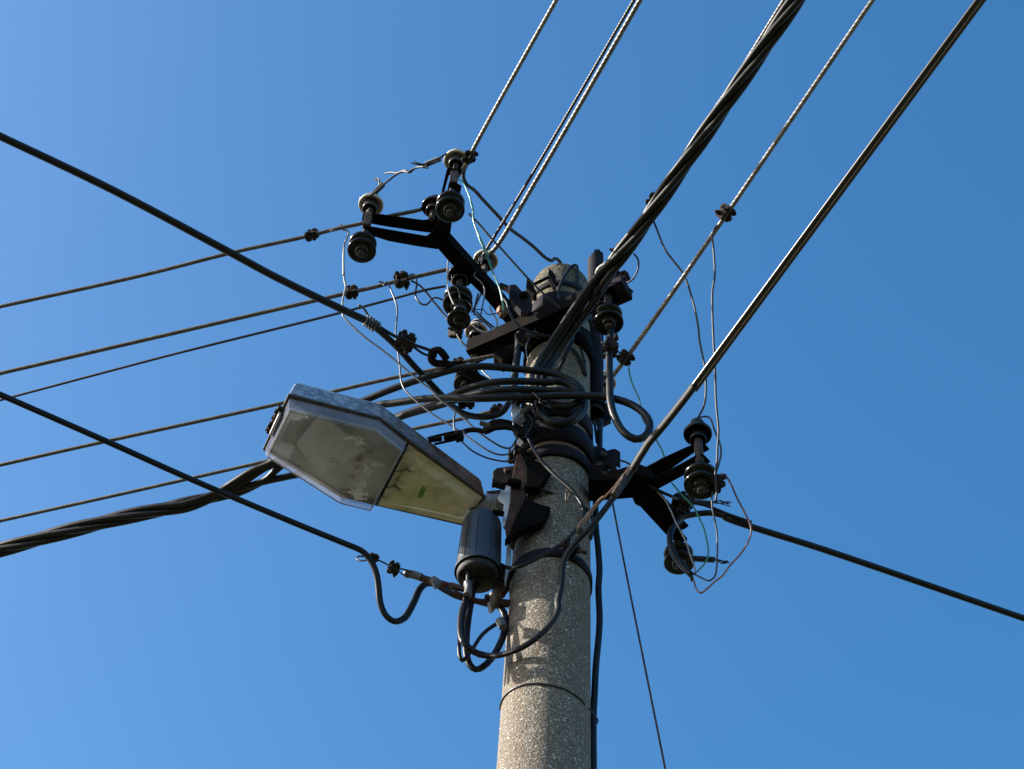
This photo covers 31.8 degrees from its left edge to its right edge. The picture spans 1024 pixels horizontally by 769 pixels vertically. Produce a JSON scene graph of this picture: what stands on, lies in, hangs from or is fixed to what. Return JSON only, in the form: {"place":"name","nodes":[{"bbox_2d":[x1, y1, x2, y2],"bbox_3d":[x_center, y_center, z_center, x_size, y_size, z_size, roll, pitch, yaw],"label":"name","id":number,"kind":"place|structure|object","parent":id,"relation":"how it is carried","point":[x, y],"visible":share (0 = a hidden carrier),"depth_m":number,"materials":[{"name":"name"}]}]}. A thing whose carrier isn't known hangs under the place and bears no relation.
{"place":"outdoors","nodes":[
{"label":"outdoors","id":0,"kind":"place"},
{"bbox_2d":[0,285,445,400],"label":"stranded wire","id":1,"kind":"object","parent":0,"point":[231,339],"visible":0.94,"depth_m":6.44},
{"bbox_2d":[380,326,436,358],"bbox_3d":[-0.349,-0.146,5.855,0.238,0.036,0.023,23,-57,-13],"label":"messenger wire","id":2,"kind":"object","parent":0,"point":[395,336],"visible":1,"depth_m":5.86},
{"bbox_2d":[394,329,416,353],"bbox_3d":[-0.348,-0.137,5.859,0.062,0.078,0.052,21,-61,0],"label":"line clamp","id":3,"kind":"object","parent":2,"relation":"attached to","point":[405,341],"visible":1,"depth_m":5.84,"materials":[{"name":"metal"}]},
{"bbox_2d":[366,319,512,419],"bbox_3d":[-0.263,-0.004,5.859,0.546,0.185,0.154,24,-57,-13],"label":"overhead cable","id":4,"kind":"object","parent":3,"relation":"attached to","point":[419,371],"visible":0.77,"depth_m":5.85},
{"bbox_2d":[358,304,380,331],"bbox_3d":[-0.473,-0.210,5.826,0.098,0.043,0.047,38,-62,-21],"label":"wire grip","id":5,"kind":"object","parent":4,"relation":"attached to","point":[373,321],"visible":1,"depth_m":5.82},
{"bbox_2d":[0,132,366,323],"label":"overhead cable","id":6,"kind":"object","parent":5,"relation":"attached to","point":[170,220],"visible":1,"depth_m":5.68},
{"bbox_2d":[427,346,515,404],"bbox_3d":[-0.134,-0.018,5.899,0.338,0.057,0.074,30,-59,-17],"label":"eye hook","id":7,"kind":"object","parent":2,"relation":"hanging from","point":[471,376],"visible":0.69,"depth_m":5.87,"materials":[{"name":"metal"}]},
{"bbox_2d":[490,403,502,412],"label":"line clamp","id":8,"kind":"object","parent":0,"point":[495,407],"visible":0.6,"depth_m":6.10,"materials":[{"name":"metal"}]},
{"bbox_2d":[0,410,489,522],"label":"stranded wire","id":9,"kind":"object","parent":8,"relation":"attached to","point":[177,481],"visible":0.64,"depth_m":6.40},
{"bbox_2d":[0,0,1023,768],"label":"sky","id":10,"kind":"structure","parent":0,"point":[871,407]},
{"bbox_2d":[604,0,874,383],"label":"stranded wire","id":11,"kind":"object","parent":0,"point":[755,171],"visible":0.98,"depth_m":5.73,"materials":[{"name":"metal"}]},
{"bbox_2d":[616,349,634,365],"bbox_3d":[0.372,-0.089,5.937,0.057,0.038,0.045,23,-71,-34],"label":"line clamp","id":12,"kind":"object","parent":11,"relation":"attached to","point":[622,356],"visible":0.98,"depth_m":5.93,"materials":[{"name":"metal"}]},
{"bbox_2d":[711,225,719,500],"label":"lead","id":13,"kind":"object","parent":11,"relation":"hanging from","point":[715,379],"visible":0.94,"depth_m":5.49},
{"bbox_2d":[714,203,736,221],"bbox_3d":[0.684,-0.552,5.778,0.061,0.041,0.049,17,-67,-45],"label":"line clamp","id":14,"kind":"object","parent":11,"relation":"attached to","point":[723,211],"visible":1,"depth_m":5.77,"materials":[{"name":"metal"}]},
{"bbox_2d":[692,0,985,391],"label":"twin cable","id":15,"kind":"object","parent":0,"point":[933,63],"visible":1,"depth_m":4.91,"materials":[{"name":"rubber"}]},
{"bbox_2d":[630,383,696,471],"bbox_3d":[0.437,0.125,5.252,0.030,0.090,0.318,29,-59,-16],"label":"taped sleeve","id":16,"kind":"object","parent":15,"relation":"attached to","point":[661,427],"visible":1,"depth_m":5.24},
{"label":"ground","id":17,"kind":"structure","parent":0,"visible":0},
{"bbox_2d":[496,263,590,768],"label":"concrete pole","id":18,"kind":"object","parent":17,"relation":"on","point":[544,727],"visible":0.49,"depth_m":5.00,"materials":[{"name":"concrete"}]},
{"bbox_2d":[0,391,508,672],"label":"twin cable","id":19,"kind":"object","parent":18,"relation":"attached to","point":[407,614],"visible":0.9,"depth_m":5.06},
{"bbox_2d":[263,383,510,528],"bbox_3d":[-0.395,0.288,5.483,0.774,0.285,0.332,29,-59,-17],"label":"street lamp","id":20,"kind":"object","parent":18,"relation":"attached to","point":[352,451],"visible":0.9,"depth_m":5.50,"materials":[{"name":"grey metal"}]},
{"bbox_2d":[427,427,486,444],"bbox_3d":[-0.171,0.162,5.578,0.184,0.108,0.026,2,-55,1],"label":"turnbuckle","id":21,"kind":"object","parent":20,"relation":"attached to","point":[457,436],"visible":1,"depth_m":5.57,"materials":[{"name":"metal"}]},
{"bbox_2d":[453,411,516,461],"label":"lead","id":22,"kind":"object","parent":21,"relation":"attached to","point":[464,444],"visible":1,"depth_m":5.55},
{"bbox_2d":[403,570,510,607],"bbox_3d":[-0.160,0.591,5.211,0.321,0.101,0.039,9,-55,-4],"label":"anchor bar","id":23,"kind":"object","parent":18,"relation":"attached to","point":[450,586],"visible":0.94,"depth_m":5.20,"materials":[{"name":"grey metal"}]},
{"bbox_2d":[356,555,412,571],"bbox_3d":[-0.338,0.529,5.197,0.232,0.047,0.027,19,-56,-10],"label":"messenger wire","id":24,"kind":"object","parent":23,"relation":"attached to","point":[357,559],"visible":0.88,"depth_m":5.21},
{"bbox_2d":[386,560,400,577],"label":"line clamp","id":25,"kind":"object","parent":24,"relation":"attached to","point":[393,568],"visible":1,"depth_m":5.18,"materials":[{"name":"metal"}]},
{"bbox_2d":[463,579,472,598],"bbox_3d":[-0.127,0.590,5.168,0.028,0.060,0.034,2,-55,1],"label":"tape wrap","id":26,"kind":"object","parent":23,"relation":"attached to","point":[468,587],"visible":1,"depth_m":5.15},
{"bbox_2d":[487,591,497,613],"bbox_3d":[-0.055,0.626,5.162,0.030,0.061,0.042,2,-55,1],"label":"tape wrap","id":27,"kind":"object","parent":23,"relation":"attached to","point":[492,603],"visible":1,"depth_m":5.15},
{"bbox_2d":[479,400,534,436],"bbox_3d":[-0.016,0.097,5.695,0.169,0.170,0.050,2,-55,1],"label":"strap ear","id":28,"kind":"object","parent":18,"relation":"attached to","point":[501,424],"visible":0.97,"depth_m":5.67},
{"bbox_2d":[0,49,771,544],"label":"bundle cable","id":29,"kind":"object","parent":28,"relation":"attached to","point":[672,173],"visible":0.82,"depth_m":5.89,"materials":[{"name":"rubber"}]},
{"bbox_2d":[0,0,803,557],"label":"bundle cable","id":30,"kind":"object","parent":28,"relation":"attached to","point":[658,210],"visible":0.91,"depth_m":5.93,"materials":[{"name":"rubber"}]},
{"bbox_2d":[38,0,793,532],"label":"bundle cable","id":31,"kind":"object","parent":28,"relation":"attached to","point":[634,228],"visible":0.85,"depth_m":5.91,"materials":[{"name":"rubber"}]},
{"bbox_2d":[462,166,561,262],"bbox_3d":[-0.010,-0.607,6.478,0.074,0.257,0.666,-24,-60,18],"label":"lead","id":32,"kind":"object","parent":18,"relation":"attached to","point":[500,218],"visible":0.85,"depth_m":6.44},
{"bbox_2d":[509,331,521,393],"bbox_3d":[0.015,-0.073,6.031,0.025,0.388,0.047,-20,-58,16],"label":"conduit","id":33,"kind":"object","parent":18,"relation":"attached to","point":[517,354],"visible":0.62,"depth_m":6.04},
{"bbox_2d":[486,454,550,597],"bbox_3d":[-0.008,0.404,5.424,0.251,0.551,0.125,-34,-63,24],"label":"mounting channel","id":34,"kind":"object","parent":18,"relation":"attached to","point":[525,516],"visible":0.91,"depth_m":5.41,"materials":[{"name":"brown metal"}]},
{"bbox_2d":[454,507,501,592],"bbox_3d":[-0.095,0.482,5.348,0.138,0.298,0.138,2,-55,1],"label":"joint housing","id":35,"kind":"object","parent":34,"relation":"attached to","point":[479,554],"visible":0.97,"depth_m":5.26,"materials":[{"name":"black plastic"}]},
{"bbox_2d":[457,469,633,658],"bbox_3d":[0.112,0.515,5.138,0.542,0.624,0.075,-16,-57,14],"label":"looped cable","id":36,"kind":"object","parent":35,"relation":"attached to","point":[540,634],"visible":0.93,"depth_m":5.04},
{"bbox_2d":[457,596,496,662],"bbox_3d":[-0.093,0.684,5.085,0.125,0.302,0.034,20,-56,-11],"label":"looped cable","id":37,"kind":"object","parent":36,"relation":"attached to","point":[477,641],"visible":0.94,"depth_m":5.02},
{"bbox_2d":[576,496,605,534],"bbox_3d":[0.227,0.374,5.172,0.086,0.171,0.021,2,-55,1],"label":"dead end rod","id":38,"kind":"object","parent":36,"relation":"attached to","point":[579,530],"visible":1,"depth_m":5.16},
{"bbox_2d":[605,466,630,497],"bbox_3d":[0.308,0.277,5.229,0.077,0.156,0.022,2,-55,1],"label":"dead end rod","id":39,"kind":"object","parent":36,"relation":"attached to","point":[618,485],"visible":1,"depth_m":5.20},
{"bbox_2d":[515,331,533,356],"bbox_3d":[0.040,-0.138,6.132,0.065,0.126,0.030,2,-55,1],"label":"bent plate","id":40,"kind":"object","parent":18,"relation":"attached to","point":[521,339],"visible":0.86,"depth_m":6.13,"materials":[{"name":"metal"}]},
{"bbox_2d":[494,343,514,371],"bbox_3d":[-0.019,-0.093,6.120,0.086,0.115,0.050,2,-55,1],"label":"arm clamp","id":41,"kind":"object","parent":40,"relation":"attached to","point":[505,355],"visible":0.67,"depth_m":6.09,"materials":[{"name":"metal"}]},
{"bbox_2d":[499,538,592,594],"bbox_3d":[0.112,0.589,5.330,0.309,0.036,0.254,-23,-59,18],"label":"pole band","id":42,"kind":"object","parent":18,"relation":"attached to","point":[573,558],"visible":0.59,"depth_m":5.27,"materials":[{"name":"black metal"}]},
{"bbox_2d":[499,682,598,723],"bbox_3d":[0.093,0.851,4.835,0.272,0.069,0.115,-3,-55,5],"label":"tie wire","id":43,"kind":"object","parent":18,"relation":"attached to","point":[578,697],"visible":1,"depth_m":4.82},
{"bbox_2d":[513,421,594,465],"bbox_3d":[0.136,0.237,5.812,0.267,0.085,0.288,2,-55,1],"label":"pole band","id":44,"kind":"object","parent":18,"relation":"attached to","point":[578,437],"visible":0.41,"depth_m":5.74,"materials":[{"name":"black metal"}]},
{"bbox_2d":[511,403,524,435],"bbox_3d":[0.019,0.111,5.724,0.038,0.119,0.058,-7,-56,8],"label":"saddle plate","id":45,"kind":"object","parent":44,"relation":"attached to","point":[518,417],"visible":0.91,"depth_m":5.72,"materials":[{"name":"metal"}]},
{"bbox_2d":[501,414,585,569],"bbox_3d":[0.090,0.321,5.459,0.261,0.732,0.071,-12,-57,11],"label":"lead","id":46,"kind":"object","parent":44,"relation":"hanging from","point":[571,490],"visible":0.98,"depth_m":5.39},
{"bbox_2d":[526,268,583,302],"bbox_3d":[0.170,-0.270,6.529,0.239,0.151,0.264,2,-55,1],"label":"pole band","id":47,"kind":"object","parent":18,"relation":"attached to","point":[552,282],"visible":0.45,"depth_m":6.47,"materials":[{"name":"black metal"}]},
{"bbox_2d":[518,401,592,441],"bbox_3d":[0.134,0.168,5.920,0.266,0.075,0.263,2,-55,1],"label":"pole band","id":48,"kind":"object","parent":18,"relation":"attached to","point":[585,422],"visible":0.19,"depth_m":5.85,"materials":[{"name":"black metal"}]},
{"bbox_2d":[507,444,608,473],"bbox_3d":[0.144,0.302,5.735,0.325,0.060,0.264,2,-55,1],"label":"pole band","id":49,"kind":"object","parent":18,"relation":"attached to","point":[573,454],"visible":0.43,"depth_m":5.67,"materials":[{"name":"black metal"}]},
{"bbox_2d":[523,325,592,375],"bbox_3d":[0.156,-0.110,6.305,0.245,0.120,0.279,-20,-58,16],"label":"pole band","id":50,"kind":"object","parent":18,"relation":"attached to","point":[583,339],"visible":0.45,"depth_m":6.24,"materials":[{"name":"metal"}]},
{"bbox_2d":[466,274,631,362],"bbox_3d":[0.122,-0.202,6.187,0.610,0.291,0.085,-23,-59,18],"label":"crossarm","id":51,"kind":"object","parent":50,"relation":"attached to","point":[548,318],"visible":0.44,"depth_m":6.20,"materials":[{"name":"metal"}]},
{"bbox_2d":[453,370,479,390],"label":"spool insulator","id":52,"kind":"object","parent":51,"relation":"attached to","point":[459,381],"visible":0.2,"depth_m":6.12,"materials":[{"name":"ceramic"}]},
{"bbox_2d":[0,354,493,466],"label":"stranded wire","id":53,"kind":"object","parent":52,"relation":"attached to","point":[280,403],"visible":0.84,"depth_m":6.39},
{"bbox_2d":[465,319,487,338],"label":"pin insulator","id":54,"kind":"object","parent":51,"relation":"attached to","point":[471,331],"visible":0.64,"depth_m":6.39,"materials":[{"name":"grey ceramic"}]},
{"bbox_2d":[468,213,559,307],"bbox_3d":[0.022,-0.416,6.243,0.422,0.339,0.010,26,-58,-15],"label":"lead","id":55,"kind":"object","parent":51,"relation":"attached to","point":[514,263],"visible":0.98,"depth_m":6.23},
{"bbox_2d":[509,284,531,316],"bbox_3d":[0.029,-0.298,6.308,0.087,0.186,0.051,2,-55,1],"label":"bent plate","id":56,"kind":"object","parent":51,"relation":"attached to","point":[520,303],"visible":1,"depth_m":6.29,"materials":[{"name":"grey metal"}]},
{"bbox_2d":[362,168,519,322],"bbox_3d":[-0.266,-0.413,6.291,0.401,0.162,0.622,-15,-57,13],"label":"forked bracket","id":57,"kind":"object","parent":56,"relation":"attached to","point":[445,242],"visible":0.86,"depth_m":6.26,"materials":[{"name":"metal"}]},
{"bbox_2d":[347,228,376,262],"bbox_3d":[-0.506,-0.481,6.115,0.098,0.153,0.098,31,-59,-20],"label":"spool insulator","id":58,"kind":"object","parent":57,"relation":"hanging from","point":[362,245],"visible":1,"depth_m":6.07,"materials":[{"name":"ceramic"}]},
{"bbox_2d":[358,192,383,213],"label":"pin insulator","id":59,"kind":"object","parent":57,"relation":"attached to","point":[374,203],"visible":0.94,"depth_m":6.31,"materials":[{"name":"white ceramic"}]},
{"bbox_2d":[365,166,428,197],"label":"lead","id":60,"kind":"object","parent":59,"relation":"attached to","point":[388,180],"visible":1,"depth_m":6.28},
{"bbox_2d":[421,194,437,221],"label":"pin insulator","id":61,"kind":"object","parent":57,"relation":"attached to","point":[428,205],"visible":0.62,"depth_m":6.28,"materials":[{"name":"brown ceramic"}]},
{"bbox_2d":[0,207,421,308],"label":"stranded wire","id":62,"kind":"object","parent":61,"relation":"attached to","point":[212,257],"visible":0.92,"depth_m":6.48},
{"bbox_2d":[304,228,319,241],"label":"line clamp","id":63,"kind":"object","parent":62,"relation":"attached to","point":[310,235],"visible":1,"depth_m":6.37,"materials":[{"name":"metal"}]},
{"bbox_2d":[330,224,349,316],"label":"lead","id":64,"kind":"object","parent":62,"relation":"hanging from","point":[343,263],"visible":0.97,"depth_m":6.23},
{"bbox_2d":[343,316,518,448],"bbox_3d":[-0.275,-0.012,5.821,0.621,0.595,0.009,9,-55,-3],"label":"lead","id":65,"kind":"object","parent":64,"relation":"hanging from","point":[420,381],"visible":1,"depth_m":5.79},
{"bbox_2d":[435,188,464,222],"bbox_3d":[-0.204,-0.608,5.997,0.098,0.153,0.098,27,-58,-17],"label":"spool insulator","id":66,"kind":"object","parent":57,"relation":"hanging from","point":[450,205],"visible":1,"depth_m":5.96,"materials":[{"name":"ceramic"}]},
{"bbox_2d":[444,148,464,168],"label":"pin insulator","id":67,"kind":"object","parent":57,"relation":"attached to","point":[452,158],"visible":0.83,"depth_m":6.22,"materials":[{"name":"grey ceramic"}]},
{"bbox_2d":[458,0,558,177],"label":"stranded wire","id":68,"kind":"object","parent":67,"relation":"attached to","point":[514,74],"visible":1,"depth_m":6.00,"materials":[{"name":"metal"}]},
{"bbox_2d":[461,148,478,164],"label":"line clamp","id":69,"kind":"object","parent":68,"relation":"attached to","point":[468,158],"visible":1,"depth_m":6.15,"materials":[{"name":"metal"}]},
{"bbox_2d":[448,266,470,285],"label":"pin insulator","id":70,"kind":"object","parent":57,"relation":"attached to","point":[460,277],"visible":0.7,"depth_m":6.29,"materials":[{"name":"ceramic"}]},
{"bbox_2d":[0,267,448,374],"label":"stranded wire","id":71,"kind":"object","parent":70,"relation":"attached to","point":[214,323],"visible":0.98,"depth_m":6.47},
{"bbox_2d":[345,284,357,299],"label":"line clamp","id":72,"kind":"object","parent":71,"relation":"attached to","point":[351,292],"visible":0.92,"depth_m":6.35,"materials":[{"name":"metal"}]},
{"bbox_2d":[393,270,409,289],"bbox_3d":[-0.387,-0.364,6.323,0.052,0.066,0.044,-13,-34,12],"label":"line clamp","id":73,"kind":"object","parent":71,"relation":"attached to","point":[401,283],"visible":1,"depth_m":6.31,"materials":[{"name":"metal"}]},
{"bbox_2d":[411,280,469,348],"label":"lead","id":74,"kind":"object","parent":71,"relation":"hanging from","point":[442,312],"visible":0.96,"depth_m":6.21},
{"bbox_2d":[379,281,516,455],"bbox_3d":[-0.228,-0.066,5.970,0.525,0.918,0.018,7,-55,-2],"label":"lead","id":75,"kind":"object","parent":71,"relation":"hanging from","point":[442,420],"visible":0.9,"depth_m":5.79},
{"bbox_2d":[443,282,472,313],"bbox_3d":[-0.185,-0.302,6.198,0.103,0.161,0.103,9,-57,-6],"label":"spool insulator","id":76,"kind":"object","parent":70,"relation":"hanging from","point":[465,294],"visible":0.73,"depth_m":6.15,"materials":[{"name":"ceramic"}]},
{"bbox_2d":[447,302,470,329],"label":"cup insulator","id":77,"kind":"object","parent":76,"relation":"attached to","point":[458,317],"visible":1,"depth_m":6.08,"materials":[{"name":"ceramic"}]},
{"bbox_2d":[473,248,497,275],"bbox_3d":[-0.094,-0.434,6.388,0.090,0.162,0.090,-27,-62,21],"label":"pin insulator","id":78,"kind":"object","parent":57,"relation":"attached to","point":[485,266],"visible":0.64,"depth_m":6.38,"materials":[{"name":"grey ceramic"}]},
{"bbox_2d":[482,0,635,256],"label":"stranded wire","id":79,"kind":"object","parent":78,"relation":"attached to","point":[563,121],"visible":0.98,"depth_m":6.04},
{"bbox_2d":[458,179,504,311],"bbox_3d":[-0.103,-0.493,6.253,0.026,0.556,0.279,-35,-63,24],"label":"lead","id":80,"kind":"object","parent":79,"relation":"hanging from","point":[480,240],"visible":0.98,"depth_m":6.23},
{"bbox_2d":[469,196,503,310],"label":"lead","id":81,"kind":"object","parent":80,"relation":"attached to","point":[486,251],"visible":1,"depth_m":6.19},
{"bbox_2d":[488,0,642,255],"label":"stranded wire","id":82,"kind":"object","parent":78,"relation":"attached to","point":[570,120],"visible":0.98,"depth_m":6.06,"materials":[{"name":"metal"}]},
{"bbox_2d":[503,297,550,337],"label":"lead","id":83,"kind":"object","parent":51,"relation":"hanging from","point":[519,325],"visible":0.92,"depth_m":6.06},
{"bbox_2d":[595,261,619,272],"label":"pin insulator","id":84,"kind":"object","parent":51,"relation":"attached to","point":[598,267],"visible":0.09,"depth_m":6.22,"materials":[{"name":"grey ceramic"}]},
{"bbox_2d":[679,0,784,158],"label":"stranded wire","id":85,"kind":"object","parent":84,"relation":"attached to","point":[770,20],"visible":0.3,"depth_m":5.75,"materials":[{"name":"metal"}]},
{"bbox_2d":[593,303,623,335],"bbox_3d":[0.321,-0.235,6.029,0.101,0.158,0.101,-15,-55,11],"label":"spool insulator","id":86,"kind":"object","parent":51,"relation":"hanging from","point":[606,316],"visible":0.96,"depth_m":5.98,"materials":[{"name":"ceramic"}]},
{"bbox_2d":[0,0,805,551],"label":"bundle cable","id":87,"kind":"object","parent":86,"relation":"attached to","point":[610,398],"visible":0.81,"depth_m":5.76,"materials":[{"name":"rubber"}]},
{"bbox_2d":[602,334,618,358],"bbox_3d":[0.323,-0.125,5.879,0.050,0.060,0.076,4,-55,0],"label":"line clamp","id":88,"kind":"object","parent":87,"relation":"attached to","point":[611,343],"visible":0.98,"depth_m":5.86,"materials":[{"name":"metal"}]},
{"bbox_2d":[653,221,706,417],"bbox_3d":[0.553,-0.229,5.783,0.071,0.659,0.366,-18,-58,15],"label":"lead","id":89,"kind":"object","parent":87,"relation":"hanging from","point":[694,307],"visible":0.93,"depth_m":5.80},
{"bbox_2d":[531,291,591,335],"bbox_3d":[0.172,-0.219,6.487,0.234,0.079,0.234,2,-55,1],"label":"pole band","id":90,"kind":"object","parent":18,"relation":"attached to","point":[542,301],"visible":0.23,"depth_m":6.43,"materials":[{"name":"black metal"}]},
{"bbox_2d":[556,337,573,371],"bbox_3d":[0.177,-0.096,6.025,0.032,0.156,0.083,30,-59,-17],"label":"cable","id":91,"kind":"object","parent":18,"relation":"attached to","point":[567,350],"visible":0.92,"depth_m":6.01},
{"bbox_2d":[557,264,578,299],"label":"lead","id":92,"kind":"object","parent":18,"relation":"attached to","point":[565,274],"visible":0.95,"depth_m":6.54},
{"bbox_2d":[591,418,602,768],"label":"down cable","id":93,"kind":"object","parent":18,"relation":"attached to","point":[598,635],"visible":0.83,"depth_m":5.17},
{"bbox_2d":[588,249,610,426],"bbox_3d":[0.314,-0.192,6.577,0.094,1.058,0.096,2,-55,1],"label":"steel pipe","id":94,"kind":"object","parent":18,"relation":"attached to","point":[598,408],"visible":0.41,"depth_m":6.31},
{"bbox_2d":[594,446,619,467],"bbox_3d":[0.304,0.230,5.813,0.093,0.109,0.026,2,-55,1],"label":"bent plate","id":95,"kind":"object","parent":18,"relation":"attached to","point":[604,454],"visible":0.75,"depth_m":5.81,"materials":[{"name":"black metal"}]},
{"bbox_2d":[588,436,709,541],"bbox_3d":[0.420,0.336,5.594,0.370,0.130,0.362,2,-55,1],"label":"forked bracket","id":96,"kind":"object","parent":18,"relation":"attached to","point":[658,474],"visible":0.8,"depth_m":5.55,"materials":[{"name":"metal"}]},
{"bbox_2d":[612,503,665,768],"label":"guy cord","id":97,"kind":"object","parent":96,"relation":"hanging from","point":[656,724],"visible":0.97,"depth_m":5.05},
{"bbox_2d":[658,492,695,572],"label":"lead","id":98,"kind":"object","parent":96,"relation":"hanging from","point":[680,531],"visible":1,"depth_m":5.41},
{"bbox_2d":[663,542,694,574],"bbox_3d":[0.519,0.524,5.620,0.096,0.150,0.096,-18,-57,14],"label":"spool insulator","id":99,"kind":"object","parent":96,"relation":"hanging from","point":[671,565],"visible":0.73,"depth_m":5.58,"materials":[{"name":"ceramic"}]},
{"bbox_2d":[692,555,729,563],"bbox_3d":[0.610,0.537,5.524,0.118,0.023,0.020,2,-55,1],"label":"wire splice","id":100,"kind":"object","parent":99,"relation":"attached to","point":[703,559],"visible":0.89,"depth_m":5.52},
{"bbox_2d":[671,491,694,511],"bbox_3d":[0.529,0.363,5.575,0.060,0.076,0.050,18,-75,23],"label":"line clamp","id":101,"kind":"object","parent":96,"relation":"attached to","point":[681,505],"visible":0.78,"depth_m":5.56,"materials":[{"name":"metal"}]},
{"bbox_2d":[671,482,708,573],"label":"lead","id":102,"kind":"object","parent":96,"relation":"hanging from","point":[694,508],"visible":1,"depth_m":5.42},
{"bbox_2d":[683,417,711,444],"bbox_3d":[0.574,0.161,5.561,0.090,0.162,0.090,13,-55,-6],"label":"pin insulator","id":103,"kind":"object","parent":96,"relation":"attached to","point":[695,427],"visible":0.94,"depth_m":5.56,"materials":[{"name":"ceramic"}]},
{"bbox_2d":[648,485,751,522],"bbox_3d":[0.572,0.363,5.536,0.346,0.073,0.011,15,-56,-7],"label":"messenger wire","id":104,"kind":"object","parent":96,"relation":"attached to","point":[696,503],"visible":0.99,"depth_m":5.53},
{"bbox_2d":[722,515,1023,621],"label":"overhead cable","id":105,"kind":"object","parent":104,"relation":"attached to","point":[878,568],"visible":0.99,"depth_m":5.63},
{"bbox_2d":[667,510,725,576],"bbox_3d":[0.559,0.475,5.410,0.188,0.319,0.027,4,-55,0],"label":"overhead cable","id":106,"kind":"object","parent":105,"relation":"attached to","point":[685,569],"visible":0.98,"depth_m":5.45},
{"bbox_2d":[684,462,717,499],"bbox_3d":[0.567,0.271,5.404,0.104,0.162,0.104,-2,-56,6],"label":"spool insulator","id":107,"kind":"object","parent":96,"relation":"hanging from","point":[698,480],"visible":0.97,"depth_m":5.36,"materials":[{"name":"ceramic"}]},
{"bbox_2d":[709,474,725,493],"bbox_3d":[0.614,0.293,5.362,0.039,0.046,0.058,19,-56,-10],"label":"line clamp","id":108,"kind":"object","parent":107,"relation":"attached to","point":[721,482],"visible":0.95,"depth_m":5.35,"materials":[{"name":"metal"}]},
{"bbox_2d":[693,492,717,581],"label":"lead","id":109,"kind":"object","parent":108,"relation":"hanging from","point":[717,543],"visible":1,"depth_m":5.27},
{"bbox_2d":[692,473,751,593],"bbox_3d":[0.624,0.460,5.316,0.124,0.383,0.192,21,-57,-11],"label":"lead","id":110,"kind":"object","parent":107,"relation":"hanging from","point":[728,567],"visible":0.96,"depth_m":5.26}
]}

